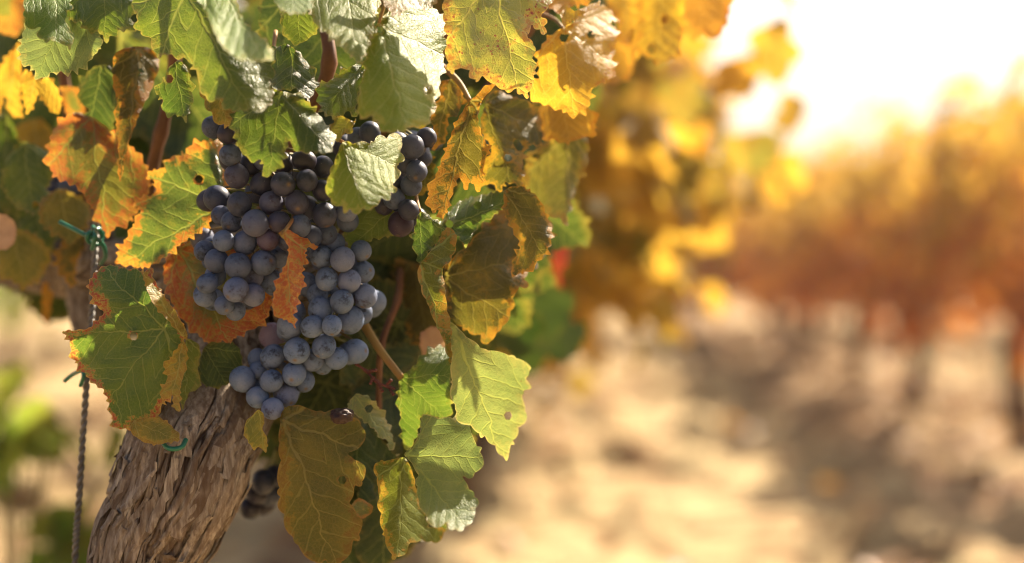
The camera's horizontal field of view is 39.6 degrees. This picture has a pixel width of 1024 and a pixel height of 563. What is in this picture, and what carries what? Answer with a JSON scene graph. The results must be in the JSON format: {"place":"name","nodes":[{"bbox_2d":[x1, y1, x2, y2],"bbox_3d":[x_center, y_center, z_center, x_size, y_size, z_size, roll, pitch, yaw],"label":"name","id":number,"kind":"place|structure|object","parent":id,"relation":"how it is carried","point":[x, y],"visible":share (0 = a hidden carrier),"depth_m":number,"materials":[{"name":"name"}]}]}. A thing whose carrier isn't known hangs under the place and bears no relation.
{"place":"outdoors","nodes":[
{"label":"outdoors","id":0,"kind":"place"},
{"bbox_2d":[0,287,1023,562],"bbox_3d":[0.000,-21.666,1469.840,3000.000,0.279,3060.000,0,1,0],"label":"ground","id":1,"kind":"structure","parent":0,"point":[732,491],"depth_m":5.14,"materials":[{"name":"soil"}]},
{"bbox_2d":[0,286,52,363],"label":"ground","id":2,"kind":"structure","parent":1,"relation":"on","point":[16,309],"depth_m":9.25,"materials":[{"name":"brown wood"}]},
{"bbox_2d":[20,495,93,562],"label":"weed","id":3,"kind":"object","parent":1,"relation":"on","point":[52,526],"visible":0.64,"depth_m":2.00,"materials":[{"name":"green plant"}]},
{"bbox_2d":[0,362,126,562],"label":"weed","id":4,"kind":"object","parent":1,"relation":"on","point":[34,431],"visible":0.87,"depth_m":2.10,"materials":[{"name":"green plant"}]},
{"bbox_2d":[0,0,733,562],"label":"grapevine","id":5,"kind":"object","parent":1,"relation":"on","point":[108,108],"visible":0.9,"depth_m":0.95,"materials":[{"name":"green plant"}]},
{"bbox_2d":[46,171,79,194],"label":"grapes","id":6,"kind":"object","parent":5,"relation":"attached to","point":[55,183],"visible":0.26,"depth_m":1.08,"materials":[{"name":"food"}]},
{"bbox_2d":[72,212,99,562],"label":"twisted wire","id":7,"kind":"object","parent":5,"relation":"hanging from","point":[82,450],"visible":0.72,"depth_m":0.98,"materials":[{"name":"grey metal"}]},
{"bbox_2d":[63,371,85,386],"bbox_3d":[-0.297,0.065,0.984,0.016,0.015,0.030,-1,1,-44],"label":"plant tie","id":8,"kind":"object","parent":7,"relation":"attached to","point":[73,374],"visible":0.55,"depth_m":0.97,"materials":[{"name":"green plastic"}]},
{"bbox_2d":[58,220,107,265],"bbox_3d":[-0.293,-0.027,0.980,0.031,0.032,0.030,-1,1,-31],"label":"plant tie","id":9,"kind":"object","parent":7,"relation":"attached to","point":[96,240],"visible":1,"depth_m":0.98,"materials":[{"name":"green plastic"}]},
{"bbox_2d":[162,438,187,450],"bbox_3d":[-0.217,0.104,0.911,0.018,0.008,0.009,0,1,0],"label":"plant tie","id":10,"kind":"object","parent":5,"relation":"attached to","point":[181,446],"visible":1,"depth_m":0.91,"materials":[{"name":"green plastic"}]},
{"bbox_2d":[239,447,279,518],"bbox_3d":[-0.184,0.152,1.074,0.036,0.059,0.105,0,1,0],"label":"grape cluster","id":11,"kind":"object","parent":5,"relation":"attached to","point":[262,497],"visible":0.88,"depth_m":1.04,"materials":[{"name":"food"}]},
{"bbox_2d":[190,116,336,320],"bbox_3d":[-0.165,-0.044,0.930,0.105,0.137,0.084,0,1,0],"label":"grape cluster","id":12,"kind":"object","parent":5,"relation":"hanging from","point":[253,276],"visible":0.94,"depth_m":0.90,"materials":[{"name":"food"}]},
{"bbox_2d":[229,203,385,419],"bbox_3d":[-0.140,0.010,0.962,0.109,0.160,0.096,0,1,0],"label":"grape cluster","id":13,"kind":"object","parent":5,"relation":"hanging from","point":[297,360],"visible":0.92,"depth_m":0.93,"materials":[{"name":"food"}]},
{"bbox_2d":[355,364,395,395],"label":"grape stalk","id":14,"kind":"object","parent":13,"relation":"attached to","point":[376,381],"visible":1,"depth_m":0.94,"materials":[{"name":"brown plant"}]},
{"bbox_2d":[330,408,353,423],"bbox_3d":[-0.109,0.086,0.912,0.016,0.011,0.017,0,1,0],"label":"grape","id":15,"kind":"object","parent":5,"relation":"attached to","point":[341,416],"visible":1,"depth_m":0.91,"materials":[{"name":"food"}]},
{"bbox_2d":[332,121,442,236],"bbox_3d":[-0.085,-0.078,0.958,0.076,0.096,0.083,0,1,0],"label":"grape cluster","id":16,"kind":"object","parent":5,"relation":"attached to","point":[416,148],"visible":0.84,"depth_m":0.93,"materials":[{"name":"food"}]},
{"bbox_2d":[243,0,808,382],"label":"grapevine","id":17,"kind":"object","parent":1,"relation":"on","point":[657,168],"visible":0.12,"depth_m":2.08,"materials":[{"name":"yellow plant"}]},
{"bbox_2d":[473,304,610,465],"bbox_3d":[0.122,-0.045,5.093,1.084,1.714,1.809,0,1,2],"label":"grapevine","id":18,"kind":"object","parent":1,"relation":"on","point":[485,445],"depth_m":5.10,"materials":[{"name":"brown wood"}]},
{"bbox_2d":[463,33,748,489],"bbox_3d":[0.055,-0.038,3.896,1.080,1.735,1.792,0,1,2],"label":"grapevine","id":19,"kind":"object","parent":1,"relation":"on","point":[580,380],"depth_m":3.17,"materials":[{"name":"yellow plant"}]},
{"bbox_2d":[597,171,767,339],"bbox_3d":[1.556,-0.190,13.042,1.851,1.769,0.976,0,1,-5],"label":"grapevine","id":20,"kind":"object","parent":1,"relation":"on","point":[701,297],"visible":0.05,"depth_m":12.99,"materials":[{"name":"plant"}]},
{"bbox_2d":[682,231,763,330],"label":"grapevine","id":21,"kind":"object","parent":1,"relation":"on","point":[755,288],"visible":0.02,"depth_m":15.10,"materials":[{"name":"orange plant"}]},
{"bbox_2d":[720,151,811,352],"bbox_3d":[2.099,-0.158,11.302,0.783,1.749,1.790,0,1,2],"label":"grapevine","id":22,"kind":"object","parent":1,"relation":"on","point":[758,230],"visible":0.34,"depth_m":11.29,"materials":[{"name":"orange plant"}]},
{"bbox_2d":[713,236,837,327],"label":"grapevine","id":23,"kind":"object","parent":1,"relation":"on","point":[762,288],"visible":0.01,"depth_m":15.15,"materials":[{"name":"orange plant"}]},
{"bbox_2d":[746,287,835,323],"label":"grapevine","id":24,"kind":"object","parent":1,"relation":"on","point":[767,317],"depth_m":17.70,"materials":[{"name":"orange plant"}]},
{"bbox_2d":[697,156,896,338],"bbox_3d":[2.601,-0.233,12.930,1.878,1.860,1.011,0,1,-2],"label":"grapevine","id":25,"kind":"object","parent":1,"relation":"on","point":[706,266],"visible":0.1,"depth_m":12.86,"materials":[{"name":"plant"}]},
{"bbox_2d":[754,138,885,353],"bbox_3d":[2.054,-0.092,9.796,0.707,1.665,1.792,0,1,2],"label":"grapevine","id":26,"kind":"object","parent":1,"relation":"on","point":[779,241],"visible":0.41,"depth_m":9.74,"materials":[{"name":"plant"}]},
{"bbox_2d":[786,101,925,386],"bbox_3d":[1.997,-0.114,8.289,0.691,1.754,1.770,0,1,2],"label":"grapevine","id":27,"kind":"object","parent":1,"relation":"on","point":[836,208],"visible":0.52,"depth_m":8.29,"materials":[{"name":"plant"}]},
{"bbox_2d":[821,248,967,316],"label":"grapevine","id":28,"kind":"object","parent":1,"relation":"on","point":[831,306],"visible":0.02,"depth_m":12.93,"materials":[{"name":"orange plant"}]},
{"bbox_2d":[834,285,972,332],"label":"grapevine","id":29,"kind":"object","parent":1,"relation":"on","point":[959,299],"depth_m":15.15,"materials":[{"name":"orange plant"}]},
{"bbox_2d":[833,70,1007,409],"bbox_3d":[1.964,-0.089,6.796,0.783,1.749,1.790,0,1,2],"label":"grapevine","id":30,"kind":"object","parent":1,"relation":"on","point":[910,189],"visible":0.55,"depth_m":6.74,"materials":[{"name":"plant"}]},
{"bbox_2d":[881,51,1023,453],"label":"grapevine","id":31,"kind":"object","parent":1,"relation":"on","point":[976,231],"visible":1,"depth_m":5.36,"materials":[{"name":"plant"}]},
{"bbox_2d":[950,250,1006,325],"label":"grapevine","id":32,"kind":"object","parent":1,"relation":"on","point":[1005,322],"visible":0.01,"depth_m":12.80,"materials":[{"name":"orange plant"}]},
{"bbox_2d":[263,319,1019,562],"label":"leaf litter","id":33,"kind":"object","parent":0,"point":[610,544],"visible":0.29,"depth_m":6.01,"materials":[{"name":"beige plant"}]},
{"bbox_2d":[699,0,1023,186],"label":"sky","id":34,"kind":"structure","parent":0,"point":[856,52],"materials":[{"name":"white"}]}
]}

